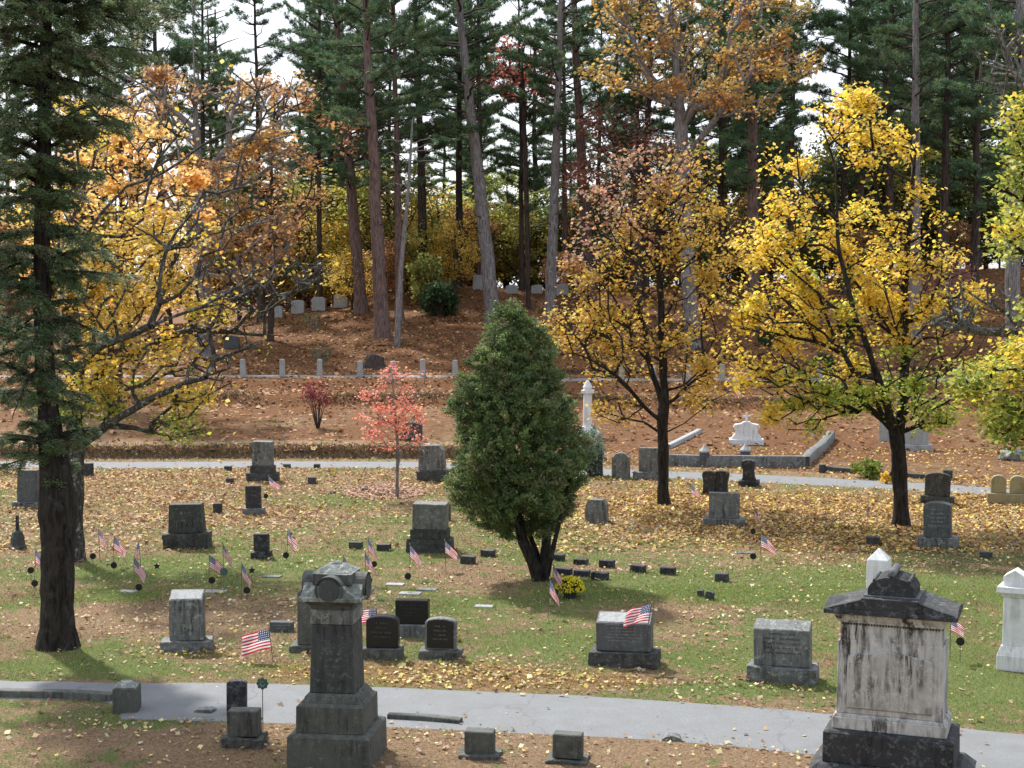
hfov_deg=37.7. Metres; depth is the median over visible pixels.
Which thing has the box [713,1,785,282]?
pine tree
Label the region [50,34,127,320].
pine tree
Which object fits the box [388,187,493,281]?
broadleaf tree
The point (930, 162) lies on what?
broadleaf tree
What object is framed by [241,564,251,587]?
grave flag
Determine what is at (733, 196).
broadleaf tree
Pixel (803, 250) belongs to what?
broadleaf tree
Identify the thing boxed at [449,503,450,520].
headstone
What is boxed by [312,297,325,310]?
headstone
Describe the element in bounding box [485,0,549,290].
pine tree
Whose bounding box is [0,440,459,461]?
dead grass
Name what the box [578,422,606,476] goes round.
juniper
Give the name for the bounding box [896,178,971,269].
broadleaf tree
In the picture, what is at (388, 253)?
broadleaf tree
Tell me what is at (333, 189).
broadleaf tree
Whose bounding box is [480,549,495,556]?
block marker
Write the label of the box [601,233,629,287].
broadleaf tree
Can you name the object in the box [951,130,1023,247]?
broadleaf tree
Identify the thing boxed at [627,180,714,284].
broadleaf tree
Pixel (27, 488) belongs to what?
headstone
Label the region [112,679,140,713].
stone post
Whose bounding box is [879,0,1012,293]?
pine tree
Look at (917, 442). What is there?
headstone
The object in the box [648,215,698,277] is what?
broadleaf tree
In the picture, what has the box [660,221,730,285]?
broadleaf tree
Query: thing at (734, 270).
broadleaf tree
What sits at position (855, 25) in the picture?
pine tree
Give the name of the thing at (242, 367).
road post
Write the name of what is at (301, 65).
pine tree
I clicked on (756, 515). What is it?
grave flag
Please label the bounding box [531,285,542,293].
headstone
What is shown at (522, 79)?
maple tree
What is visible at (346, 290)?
broadleaf tree
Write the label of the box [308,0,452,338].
pine tree
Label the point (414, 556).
grave flag
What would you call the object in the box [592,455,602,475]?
headstone
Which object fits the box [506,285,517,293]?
headstone
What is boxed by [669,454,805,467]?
stone kerb
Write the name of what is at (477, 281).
headstone
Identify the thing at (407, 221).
broadleaf tree
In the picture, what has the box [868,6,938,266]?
pine tree
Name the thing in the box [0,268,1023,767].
ground
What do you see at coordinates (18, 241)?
broadleaf tree
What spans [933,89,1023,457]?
maple tree
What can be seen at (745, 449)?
stone post
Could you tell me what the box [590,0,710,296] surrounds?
pine tree
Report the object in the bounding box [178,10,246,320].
pine tree
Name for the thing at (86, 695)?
stone kerb
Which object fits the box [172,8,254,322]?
pine tree
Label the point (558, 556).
block marker
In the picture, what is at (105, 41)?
pine tree
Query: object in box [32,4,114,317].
pine tree
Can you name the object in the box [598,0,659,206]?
pine tree
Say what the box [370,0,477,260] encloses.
pine tree
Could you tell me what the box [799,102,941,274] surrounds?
broadleaf tree
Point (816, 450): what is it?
stone kerb
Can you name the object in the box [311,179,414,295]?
broadleaf tree
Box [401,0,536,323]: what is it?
pine tree
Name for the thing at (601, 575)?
block marker
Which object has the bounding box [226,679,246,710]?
headstone
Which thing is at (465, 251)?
broadleaf tree
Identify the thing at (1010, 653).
column monument
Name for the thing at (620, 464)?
headstone
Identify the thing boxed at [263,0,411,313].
pine tree
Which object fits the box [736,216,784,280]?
broadleaf tree
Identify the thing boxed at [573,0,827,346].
oak tree
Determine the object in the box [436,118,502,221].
pine tree
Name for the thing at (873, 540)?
block marker
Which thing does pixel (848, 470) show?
stone kerb
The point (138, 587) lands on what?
grave emblem
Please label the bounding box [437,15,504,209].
pine tree
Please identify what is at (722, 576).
block marker
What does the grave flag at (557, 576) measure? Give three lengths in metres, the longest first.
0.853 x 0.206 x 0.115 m
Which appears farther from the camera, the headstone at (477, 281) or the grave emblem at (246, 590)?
the headstone at (477, 281)
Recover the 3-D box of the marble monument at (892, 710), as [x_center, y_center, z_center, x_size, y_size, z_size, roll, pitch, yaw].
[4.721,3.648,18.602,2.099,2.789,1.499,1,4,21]
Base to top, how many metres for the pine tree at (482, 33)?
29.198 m
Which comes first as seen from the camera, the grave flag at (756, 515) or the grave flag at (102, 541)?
the grave flag at (102, 541)
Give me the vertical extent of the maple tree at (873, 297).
11.362 m
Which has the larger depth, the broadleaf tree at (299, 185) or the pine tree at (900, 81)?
the broadleaf tree at (299, 185)
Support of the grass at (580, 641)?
on the ground at (632, 754)
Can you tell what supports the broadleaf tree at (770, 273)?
on the ground at (632, 754)
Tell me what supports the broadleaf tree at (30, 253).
on the ground at (632, 754)
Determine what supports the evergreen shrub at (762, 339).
on the ground at (632, 754)
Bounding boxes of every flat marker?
[119,590,137,592]
[205,589,227,593]
[261,575,281,577]
[385,582,404,585]
[398,591,421,595]
[416,587,436,590]
[474,604,493,607]
[735,551,754,553]
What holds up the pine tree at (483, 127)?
on the ground at (632, 754)
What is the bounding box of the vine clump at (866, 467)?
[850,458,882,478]
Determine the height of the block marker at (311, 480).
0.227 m
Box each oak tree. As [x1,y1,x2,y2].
[1,105,219,408]
[96,0,310,356]
[207,70,368,341]
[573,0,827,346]
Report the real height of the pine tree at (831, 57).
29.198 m
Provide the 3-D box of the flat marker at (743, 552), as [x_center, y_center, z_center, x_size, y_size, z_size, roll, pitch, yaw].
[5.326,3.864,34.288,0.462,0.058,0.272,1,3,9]
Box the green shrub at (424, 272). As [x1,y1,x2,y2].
[404,247,451,303]
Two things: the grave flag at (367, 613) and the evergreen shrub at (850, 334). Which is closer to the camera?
the grave flag at (367, 613)
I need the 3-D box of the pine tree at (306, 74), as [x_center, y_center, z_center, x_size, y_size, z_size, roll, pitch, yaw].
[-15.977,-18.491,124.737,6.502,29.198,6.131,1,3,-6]
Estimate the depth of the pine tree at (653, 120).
108.15 m
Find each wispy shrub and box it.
[299,311,322,329]
[308,340,331,365]
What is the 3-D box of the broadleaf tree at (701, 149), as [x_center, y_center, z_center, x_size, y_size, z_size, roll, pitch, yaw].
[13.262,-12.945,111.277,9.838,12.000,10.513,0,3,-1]
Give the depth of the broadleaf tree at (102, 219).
115.10 m
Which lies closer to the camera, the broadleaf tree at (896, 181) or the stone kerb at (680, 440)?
the stone kerb at (680, 440)
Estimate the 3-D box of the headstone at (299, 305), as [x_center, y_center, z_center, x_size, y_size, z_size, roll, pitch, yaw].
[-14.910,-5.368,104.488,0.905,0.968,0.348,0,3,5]
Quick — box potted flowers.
[555,575,585,598]
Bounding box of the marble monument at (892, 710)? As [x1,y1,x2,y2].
[808,563,976,767]
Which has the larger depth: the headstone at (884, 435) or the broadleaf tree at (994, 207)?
the broadleaf tree at (994, 207)
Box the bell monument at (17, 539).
[9,515,26,549]
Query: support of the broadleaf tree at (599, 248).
on the ground at (632, 754)
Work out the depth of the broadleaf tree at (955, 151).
112.98 m
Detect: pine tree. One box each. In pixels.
[0,21,35,325]
[0,60,25,264]
[24,70,75,305]
[26,3,129,327]
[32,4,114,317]
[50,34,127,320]
[66,17,136,327]
[92,4,164,327]
[103,0,222,330]
[164,0,253,233]
[168,116,269,321]
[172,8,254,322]
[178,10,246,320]
[203,0,300,318]
[243,108,360,306]
[261,141,310,310]
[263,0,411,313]
[281,3,342,243]
[282,0,351,296]
[286,27,363,303]
[293,2,363,304]
[294,0,385,205]
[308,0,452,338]
[323,4,385,198]
[324,0,406,297]
[353,0,445,322]
[363,1,417,292]
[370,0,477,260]
[392,1,450,202]
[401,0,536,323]
[405,122,494,219]
[412,0,510,285]
[436,0,508,208]
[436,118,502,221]
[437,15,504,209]
[449,0,517,274]
[484,44,569,289]
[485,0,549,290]
[486,32,576,284]
[498,0,602,319]
[511,0,636,301]
[529,0,599,284]
[539,118,591,290]
[560,0,630,286]
[584,2,650,289]
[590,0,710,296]
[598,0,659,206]
[603,0,670,288]
[641,0,705,281]
[643,0,730,204]
[677,0,832,303]
[680,0,764,296]
[683,0,764,281]
[698,0,803,281]
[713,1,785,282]
[721,5,798,182]
[733,2,809,191]
[733,4,804,280]
[734,5,801,219]
[745,0,852,296]
[802,0,897,292]
[808,0,920,268]
[818,0,902,275]
[818,0,954,290]
[838,0,936,271]
[853,10,911,272]
[858,0,971,339]
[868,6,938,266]
[876,3,960,268]
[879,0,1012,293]
[895,12,968,267]
[898,0,970,149]
[899,9,954,173]
[911,0,1013,267]
[920,0,1013,289]
[931,0,1023,266]
[933,0,1023,353]
[951,0,1011,268]
[971,1,1023,266]
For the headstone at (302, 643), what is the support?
on the ground at (632, 754)
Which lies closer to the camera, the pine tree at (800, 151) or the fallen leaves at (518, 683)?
the fallen leaves at (518, 683)
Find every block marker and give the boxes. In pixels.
[224,466,231,470]
[226,478,233,483]
[308,477,315,483]
[349,541,362,548]
[376,543,391,550]
[460,555,475,563]
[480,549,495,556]
[553,553,564,560]
[556,567,572,574]
[573,558,588,564]
[573,569,590,576]
[591,571,608,579]
[599,559,614,567]
[630,564,645,572]
[660,566,675,574]
[697,589,703,596]
[704,590,714,599]
[714,572,729,581]
[866,536,879,545]
[979,551,992,558]
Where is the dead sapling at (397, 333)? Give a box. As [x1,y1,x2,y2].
[382,120,437,346]
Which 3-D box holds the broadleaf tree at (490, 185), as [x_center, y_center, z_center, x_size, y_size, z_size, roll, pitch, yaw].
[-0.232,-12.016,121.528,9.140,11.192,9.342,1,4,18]
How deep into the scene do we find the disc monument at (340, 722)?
18.77 m
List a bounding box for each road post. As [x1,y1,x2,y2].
[240,359,245,376]
[279,359,284,376]
[316,359,321,376]
[357,361,362,376]
[390,361,395,376]
[420,359,425,376]
[452,360,457,376]
[619,365,624,378]
[686,365,690,379]
[719,364,724,380]
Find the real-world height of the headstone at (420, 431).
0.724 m
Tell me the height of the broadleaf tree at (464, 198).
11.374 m
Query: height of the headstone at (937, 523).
1.115 m
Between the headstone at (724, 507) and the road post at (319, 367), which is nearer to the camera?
the headstone at (724, 507)
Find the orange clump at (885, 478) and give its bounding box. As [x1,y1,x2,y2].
[880,471,891,483]
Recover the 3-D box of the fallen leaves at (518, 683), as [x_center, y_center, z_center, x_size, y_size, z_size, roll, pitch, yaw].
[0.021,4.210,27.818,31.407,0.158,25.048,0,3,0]
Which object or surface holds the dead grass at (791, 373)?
on the ground at (632, 754)
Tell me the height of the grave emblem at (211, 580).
0.403 m
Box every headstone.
[12,469,38,507]
[84,463,93,476]
[160,589,215,651]
[162,502,212,548]
[213,503,222,513]
[220,707,268,749]
[224,335,239,348]
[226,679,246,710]
[241,485,265,514]
[246,440,279,481]
[251,533,273,558]
[270,620,293,631]
[274,306,282,317]
[289,588,311,652]
[291,300,304,313]
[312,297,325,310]
[334,294,347,307]
[363,614,404,659]
[395,598,429,637]
[400,422,422,440]
[406,501,454,552]
[416,444,448,481]
[418,616,463,660]
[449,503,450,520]
[457,727,501,760]
[473,275,482,289]
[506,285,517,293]
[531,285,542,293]
[544,730,589,765]
[556,284,568,294]
[585,498,608,522]
[589,611,660,669]
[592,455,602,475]
[612,452,629,478]
[633,447,657,479]
[701,470,715,494]
[702,492,745,525]
[715,470,729,491]
[738,459,759,486]
[746,618,819,685]
[879,421,888,440]
[905,429,932,450]
[916,501,958,549]
[920,472,954,504]
[987,474,1023,504]
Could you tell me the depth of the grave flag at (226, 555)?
30.92 m
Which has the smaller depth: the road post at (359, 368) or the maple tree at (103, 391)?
the maple tree at (103, 391)
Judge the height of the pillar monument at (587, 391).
2.239 m
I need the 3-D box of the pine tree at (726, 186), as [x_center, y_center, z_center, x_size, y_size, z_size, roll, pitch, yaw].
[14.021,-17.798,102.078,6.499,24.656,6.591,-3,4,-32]
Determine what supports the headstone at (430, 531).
on the ground at (632, 754)
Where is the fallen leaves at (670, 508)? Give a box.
[0,441,1023,552]
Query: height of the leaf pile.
0.158 m
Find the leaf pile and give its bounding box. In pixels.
[343,483,428,499]
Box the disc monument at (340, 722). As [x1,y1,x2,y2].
[287,560,386,767]
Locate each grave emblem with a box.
[27,567,33,573]
[31,580,37,586]
[90,553,95,558]
[111,562,116,567]
[135,584,141,590]
[208,577,214,583]
[219,567,227,576]
[243,587,249,593]
[256,677,268,730]
[283,552,288,557]
[405,573,410,579]
[750,553,755,558]
[956,637,964,655]
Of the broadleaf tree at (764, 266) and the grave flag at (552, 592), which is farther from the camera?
the broadleaf tree at (764, 266)
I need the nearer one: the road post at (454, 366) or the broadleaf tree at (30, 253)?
the road post at (454, 366)
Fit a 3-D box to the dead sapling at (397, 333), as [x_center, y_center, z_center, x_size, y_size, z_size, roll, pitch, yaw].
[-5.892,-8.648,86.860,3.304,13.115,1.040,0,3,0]
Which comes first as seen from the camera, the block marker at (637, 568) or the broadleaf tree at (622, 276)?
the block marker at (637, 568)
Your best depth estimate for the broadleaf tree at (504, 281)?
119.16 m
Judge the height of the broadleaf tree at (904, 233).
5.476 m
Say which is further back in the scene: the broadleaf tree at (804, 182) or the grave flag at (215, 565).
the broadleaf tree at (804, 182)
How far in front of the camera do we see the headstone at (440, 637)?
24.18 m
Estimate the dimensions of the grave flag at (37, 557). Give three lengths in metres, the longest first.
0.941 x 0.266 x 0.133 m
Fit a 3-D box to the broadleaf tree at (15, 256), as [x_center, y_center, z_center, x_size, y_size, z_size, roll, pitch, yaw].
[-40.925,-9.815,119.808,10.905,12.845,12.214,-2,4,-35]
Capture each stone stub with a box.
[193,706,216,712]
[662,733,681,740]
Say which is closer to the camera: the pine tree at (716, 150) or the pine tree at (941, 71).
the pine tree at (716, 150)
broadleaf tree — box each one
[0,186,60,323]
[0,210,55,323]
[1,208,69,316]
[22,195,170,326]
[84,209,189,313]
[136,193,242,322]
[157,153,301,319]
[178,245,256,322]
[180,198,293,316]
[227,233,308,311]
[246,185,349,300]
[265,165,325,310]
[272,163,392,295]
[279,241,341,309]
[289,214,362,306]
[305,209,389,301]
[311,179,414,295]
[320,241,372,309]
[322,146,457,292]
[322,233,371,302]
[363,236,412,292]
[382,190,464,290]
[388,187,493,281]
[388,218,459,289]
[392,218,452,291]
[403,180,501,279]
[426,213,480,289]
[427,199,514,285]
[449,193,518,283]
[452,167,559,284]
[466,193,546,287]
[491,206,572,287]
[496,188,581,290]
[531,185,616,290]
[539,250,580,285]
[558,181,631,284]
[559,200,627,290]
[568,177,663,285]
[577,223,628,288]
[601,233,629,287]
[615,203,677,286]
[627,128,758,265]
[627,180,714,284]
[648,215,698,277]
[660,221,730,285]
[676,247,711,279]
[695,153,796,278]
[707,200,738,283]
[710,182,816,278]
[713,229,745,282]
[727,180,821,280]
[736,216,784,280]
[758,129,864,277]
[774,202,831,269]
[775,179,851,278]
[797,143,909,260]
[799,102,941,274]
[804,227,840,278]
[840,147,967,268]
[847,226,884,272]
[865,200,922,264]
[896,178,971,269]
[897,113,1008,268]
[921,203,966,262]
[934,219,981,267]
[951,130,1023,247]
[959,181,1007,268]
[980,213,1006,268]
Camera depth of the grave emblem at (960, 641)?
24.08 m
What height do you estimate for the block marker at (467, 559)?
0.194 m
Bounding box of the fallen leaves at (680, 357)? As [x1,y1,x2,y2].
[0,267,1023,454]
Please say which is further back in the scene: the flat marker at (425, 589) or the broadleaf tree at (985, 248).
the broadleaf tree at (985, 248)
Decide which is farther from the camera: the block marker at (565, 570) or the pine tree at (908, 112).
the pine tree at (908, 112)
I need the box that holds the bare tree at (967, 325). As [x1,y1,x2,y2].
[921,0,1023,339]
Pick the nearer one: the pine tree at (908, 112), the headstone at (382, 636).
the headstone at (382, 636)
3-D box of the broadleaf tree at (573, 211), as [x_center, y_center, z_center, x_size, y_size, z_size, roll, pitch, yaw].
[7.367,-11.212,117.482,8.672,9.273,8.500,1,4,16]
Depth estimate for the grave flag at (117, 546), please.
32.37 m
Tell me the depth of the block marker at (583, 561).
32.73 m
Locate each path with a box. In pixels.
[0,375,977,380]
[0,461,1008,494]
[0,680,1023,767]
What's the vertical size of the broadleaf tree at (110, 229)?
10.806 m
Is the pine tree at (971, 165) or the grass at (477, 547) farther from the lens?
the pine tree at (971, 165)
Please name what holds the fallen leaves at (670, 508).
on the ground at (632, 754)
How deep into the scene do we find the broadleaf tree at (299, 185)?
128.94 m
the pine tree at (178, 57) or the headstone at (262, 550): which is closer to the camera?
the headstone at (262, 550)
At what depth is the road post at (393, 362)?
75.58 m
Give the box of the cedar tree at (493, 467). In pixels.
[440,297,597,581]
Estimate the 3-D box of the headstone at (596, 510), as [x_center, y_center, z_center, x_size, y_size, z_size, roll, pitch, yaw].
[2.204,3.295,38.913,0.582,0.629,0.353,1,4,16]
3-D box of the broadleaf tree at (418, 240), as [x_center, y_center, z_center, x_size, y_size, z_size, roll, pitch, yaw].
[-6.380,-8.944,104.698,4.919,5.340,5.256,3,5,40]
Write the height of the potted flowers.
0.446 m
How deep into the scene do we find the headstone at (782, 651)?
22.87 m
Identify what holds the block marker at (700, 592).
on the ground at (632, 754)
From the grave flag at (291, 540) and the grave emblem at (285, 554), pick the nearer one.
the grave emblem at (285, 554)
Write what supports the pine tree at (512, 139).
on the ground at (632, 754)
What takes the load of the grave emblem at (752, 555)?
on the ground at (632, 754)
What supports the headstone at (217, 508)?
on the ground at (632, 754)
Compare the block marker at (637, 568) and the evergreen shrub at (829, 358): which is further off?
the evergreen shrub at (829, 358)
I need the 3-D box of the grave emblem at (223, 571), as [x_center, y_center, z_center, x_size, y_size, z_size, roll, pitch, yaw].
[-5.671,3.920,29.521,0.166,0.631,0.022,0,3,-2]
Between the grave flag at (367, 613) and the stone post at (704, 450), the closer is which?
the grave flag at (367, 613)
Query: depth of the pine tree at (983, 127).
127.28 m
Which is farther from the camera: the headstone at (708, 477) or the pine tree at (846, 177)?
the pine tree at (846, 177)
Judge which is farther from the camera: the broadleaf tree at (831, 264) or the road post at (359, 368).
the broadleaf tree at (831, 264)
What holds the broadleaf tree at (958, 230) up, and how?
on the ground at (632, 754)
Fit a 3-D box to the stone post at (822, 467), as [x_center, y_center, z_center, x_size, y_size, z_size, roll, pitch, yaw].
[10.253,2.810,49.561,0.229,0.315,0.229,1,3,10]
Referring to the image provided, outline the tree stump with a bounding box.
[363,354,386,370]
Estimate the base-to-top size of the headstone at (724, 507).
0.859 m
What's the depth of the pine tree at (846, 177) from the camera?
101.37 m
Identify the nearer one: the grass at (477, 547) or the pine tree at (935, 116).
the grass at (477, 547)
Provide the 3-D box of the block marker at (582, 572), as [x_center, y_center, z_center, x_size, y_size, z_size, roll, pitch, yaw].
[1.467,3.968,31.407,0.331,0.151,0.186,2,4,22]
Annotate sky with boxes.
[0,0,1022,297]
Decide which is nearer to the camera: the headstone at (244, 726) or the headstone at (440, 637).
the headstone at (244, 726)
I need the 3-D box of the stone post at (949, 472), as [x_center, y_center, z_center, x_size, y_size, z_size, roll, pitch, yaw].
[13.868,2.902,47.734,0.284,0.351,0.284,1,4,12]
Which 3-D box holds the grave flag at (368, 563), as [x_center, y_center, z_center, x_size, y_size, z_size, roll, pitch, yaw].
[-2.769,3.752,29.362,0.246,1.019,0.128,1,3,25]
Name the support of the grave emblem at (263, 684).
on the ground at (632, 754)
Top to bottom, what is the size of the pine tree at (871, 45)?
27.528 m
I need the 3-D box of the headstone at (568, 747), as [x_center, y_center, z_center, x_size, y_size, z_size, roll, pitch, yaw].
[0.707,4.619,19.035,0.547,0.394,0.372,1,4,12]
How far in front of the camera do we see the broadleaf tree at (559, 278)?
106.48 m
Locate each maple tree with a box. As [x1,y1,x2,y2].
[5,39,339,561]
[473,23,563,308]
[536,129,751,504]
[552,97,703,312]
[711,81,996,526]
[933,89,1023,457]
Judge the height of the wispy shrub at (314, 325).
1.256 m
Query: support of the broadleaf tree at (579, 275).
on the ground at (632, 754)
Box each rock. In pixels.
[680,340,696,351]
[999,448,1022,460]
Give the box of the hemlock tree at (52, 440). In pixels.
[0,0,187,651]
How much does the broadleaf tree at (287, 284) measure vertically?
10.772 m
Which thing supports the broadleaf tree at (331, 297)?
on the ground at (632, 754)
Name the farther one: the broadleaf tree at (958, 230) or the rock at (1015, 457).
the broadleaf tree at (958, 230)
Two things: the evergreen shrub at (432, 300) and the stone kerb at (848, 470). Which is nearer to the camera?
the stone kerb at (848, 470)
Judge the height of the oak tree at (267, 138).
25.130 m
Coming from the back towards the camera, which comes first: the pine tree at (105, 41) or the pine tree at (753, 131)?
the pine tree at (105, 41)
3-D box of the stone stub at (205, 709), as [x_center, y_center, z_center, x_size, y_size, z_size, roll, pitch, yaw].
[-4.340,4.614,21.203,0.294,0.096,0.209,-1,4,11]
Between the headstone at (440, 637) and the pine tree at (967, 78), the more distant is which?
the pine tree at (967, 78)
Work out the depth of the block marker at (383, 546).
34.43 m
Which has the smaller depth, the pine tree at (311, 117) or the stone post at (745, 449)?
the stone post at (745, 449)
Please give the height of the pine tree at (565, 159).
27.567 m
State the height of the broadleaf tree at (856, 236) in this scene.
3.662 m
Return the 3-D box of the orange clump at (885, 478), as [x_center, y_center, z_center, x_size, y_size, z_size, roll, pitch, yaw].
[11.654,2.907,46.683,0.396,0.426,0.392,0,3,0]
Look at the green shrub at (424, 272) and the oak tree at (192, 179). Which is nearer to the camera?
the oak tree at (192, 179)
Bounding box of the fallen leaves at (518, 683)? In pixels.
[0,511,1023,767]
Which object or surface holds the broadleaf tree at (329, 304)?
on the ground at (632, 754)
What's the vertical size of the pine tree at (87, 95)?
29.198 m
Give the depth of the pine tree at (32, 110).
125.20 m
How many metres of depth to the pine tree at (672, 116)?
129.65 m
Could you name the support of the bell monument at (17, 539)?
on the ground at (632, 754)
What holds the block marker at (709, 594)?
on the ground at (632, 754)
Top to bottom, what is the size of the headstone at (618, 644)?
0.850 m
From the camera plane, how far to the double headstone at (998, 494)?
42.35 m
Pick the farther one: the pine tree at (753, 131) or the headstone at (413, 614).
the pine tree at (753, 131)
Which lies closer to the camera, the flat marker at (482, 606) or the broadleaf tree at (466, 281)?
the flat marker at (482, 606)
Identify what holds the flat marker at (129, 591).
on the ground at (632, 754)
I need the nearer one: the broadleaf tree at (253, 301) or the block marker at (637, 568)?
the block marker at (637, 568)
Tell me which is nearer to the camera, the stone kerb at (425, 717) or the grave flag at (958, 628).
the stone kerb at (425, 717)
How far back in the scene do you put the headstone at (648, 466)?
47.75 m
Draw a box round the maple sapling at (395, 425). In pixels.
[352,361,429,496]
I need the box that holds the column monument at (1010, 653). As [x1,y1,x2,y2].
[996,567,1023,672]
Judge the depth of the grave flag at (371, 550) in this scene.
30.60 m
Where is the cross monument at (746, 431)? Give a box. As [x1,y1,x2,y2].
[729,412,763,444]
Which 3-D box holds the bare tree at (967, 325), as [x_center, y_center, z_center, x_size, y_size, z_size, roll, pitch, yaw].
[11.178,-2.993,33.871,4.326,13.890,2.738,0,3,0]
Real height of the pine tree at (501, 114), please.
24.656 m
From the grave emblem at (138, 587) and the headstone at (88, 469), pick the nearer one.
the grave emblem at (138, 587)
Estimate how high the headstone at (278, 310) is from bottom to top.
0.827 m
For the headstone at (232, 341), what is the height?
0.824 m
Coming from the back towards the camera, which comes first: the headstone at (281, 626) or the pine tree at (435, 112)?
the pine tree at (435, 112)
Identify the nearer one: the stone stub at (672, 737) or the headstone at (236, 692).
the stone stub at (672, 737)
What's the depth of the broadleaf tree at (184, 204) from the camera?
112.17 m
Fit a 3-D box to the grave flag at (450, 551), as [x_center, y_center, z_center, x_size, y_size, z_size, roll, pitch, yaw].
[-1.288,3.687,31.924,0.282,0.820,0.128,-3,4,-5]
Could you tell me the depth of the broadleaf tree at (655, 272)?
134.77 m
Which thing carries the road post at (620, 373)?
on the ground at (632, 754)
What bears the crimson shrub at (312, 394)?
on the ground at (632, 754)
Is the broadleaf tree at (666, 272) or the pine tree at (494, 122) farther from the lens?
the pine tree at (494, 122)
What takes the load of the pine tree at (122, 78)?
on the ground at (632, 754)
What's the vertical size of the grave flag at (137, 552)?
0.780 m
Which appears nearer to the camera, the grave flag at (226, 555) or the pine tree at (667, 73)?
the grave flag at (226, 555)
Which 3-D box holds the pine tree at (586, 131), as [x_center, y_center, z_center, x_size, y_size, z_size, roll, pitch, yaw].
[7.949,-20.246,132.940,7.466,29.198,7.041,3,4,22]
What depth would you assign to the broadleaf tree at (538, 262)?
122.28 m
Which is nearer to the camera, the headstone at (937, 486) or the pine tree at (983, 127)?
the headstone at (937, 486)
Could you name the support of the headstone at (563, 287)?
on the ground at (632, 754)
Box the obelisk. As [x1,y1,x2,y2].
[866,548,891,587]
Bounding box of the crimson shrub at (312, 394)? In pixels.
[300,373,333,427]
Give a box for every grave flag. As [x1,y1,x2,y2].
[34,548,39,579]
[98,527,106,556]
[113,537,126,560]
[134,557,145,583]
[135,539,140,565]
[209,553,223,572]
[222,540,232,567]
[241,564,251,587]
[241,626,272,660]
[268,475,279,492]
[287,527,297,551]
[362,606,376,622]
[365,551,376,576]
[368,538,377,561]
[409,543,420,567]
[444,539,457,566]
[548,577,559,614]
[553,565,561,586]
[623,602,652,652]
[690,483,698,498]
[753,506,761,527]
[760,532,775,555]
[867,504,869,523]
[950,622,964,654]
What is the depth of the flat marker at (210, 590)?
29.73 m
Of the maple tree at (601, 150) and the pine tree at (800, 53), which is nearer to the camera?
the maple tree at (601, 150)
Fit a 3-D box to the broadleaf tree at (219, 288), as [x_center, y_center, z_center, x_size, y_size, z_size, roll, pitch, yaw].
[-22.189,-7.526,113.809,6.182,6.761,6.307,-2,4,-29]
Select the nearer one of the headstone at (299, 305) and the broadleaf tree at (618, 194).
the headstone at (299, 305)
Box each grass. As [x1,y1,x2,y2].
[0,359,1022,375]
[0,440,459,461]
[0,442,1023,607]
[0,584,1023,767]
[122,389,1019,410]
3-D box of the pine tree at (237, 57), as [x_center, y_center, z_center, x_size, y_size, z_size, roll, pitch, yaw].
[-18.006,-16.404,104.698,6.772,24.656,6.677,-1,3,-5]
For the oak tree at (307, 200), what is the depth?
91.08 m
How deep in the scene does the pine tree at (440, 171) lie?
188.46 m
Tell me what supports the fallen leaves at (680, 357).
on the ground at (632, 754)
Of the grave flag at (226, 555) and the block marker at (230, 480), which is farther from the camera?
the block marker at (230, 480)
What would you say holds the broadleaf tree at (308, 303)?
on the ground at (632, 754)
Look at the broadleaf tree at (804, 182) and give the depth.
120.37 m
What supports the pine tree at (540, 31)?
on the ground at (632, 754)
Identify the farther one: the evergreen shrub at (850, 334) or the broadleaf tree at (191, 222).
the broadleaf tree at (191, 222)
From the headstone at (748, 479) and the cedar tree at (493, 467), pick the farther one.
the headstone at (748, 479)
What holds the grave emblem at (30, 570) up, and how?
on the ground at (632, 754)
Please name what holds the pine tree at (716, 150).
on the ground at (632, 754)
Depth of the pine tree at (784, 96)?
126.30 m
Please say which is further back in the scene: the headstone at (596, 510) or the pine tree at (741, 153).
the pine tree at (741, 153)
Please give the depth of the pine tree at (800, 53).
123.75 m
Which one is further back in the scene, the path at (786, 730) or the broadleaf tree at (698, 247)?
the broadleaf tree at (698, 247)
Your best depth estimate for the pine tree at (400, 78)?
114.91 m
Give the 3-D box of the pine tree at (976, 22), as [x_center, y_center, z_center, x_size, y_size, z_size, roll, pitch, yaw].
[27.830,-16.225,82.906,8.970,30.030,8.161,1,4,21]
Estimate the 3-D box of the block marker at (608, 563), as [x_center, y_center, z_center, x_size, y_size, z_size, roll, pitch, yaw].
[2.055,3.893,32.441,0.320,0.179,0.192,1,2,20]
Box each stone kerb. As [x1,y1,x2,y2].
[0,688,111,700]
[387,712,462,723]
[668,429,701,448]
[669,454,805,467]
[802,431,834,465]
[826,466,925,478]
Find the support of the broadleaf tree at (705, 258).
on the ground at (632, 754)
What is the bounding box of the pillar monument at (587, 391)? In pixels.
[580,380,598,435]
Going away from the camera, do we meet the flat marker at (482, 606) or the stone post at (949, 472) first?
the flat marker at (482, 606)
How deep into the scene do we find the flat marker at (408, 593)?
29.55 m
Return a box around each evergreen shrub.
[417,278,462,316]
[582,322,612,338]
[756,329,774,345]
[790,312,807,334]
[808,352,835,371]
[837,319,857,338]
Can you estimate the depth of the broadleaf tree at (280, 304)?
115.52 m
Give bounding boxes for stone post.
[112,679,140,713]
[699,444,709,466]
[740,443,750,454]
[819,464,825,472]
[943,469,952,479]

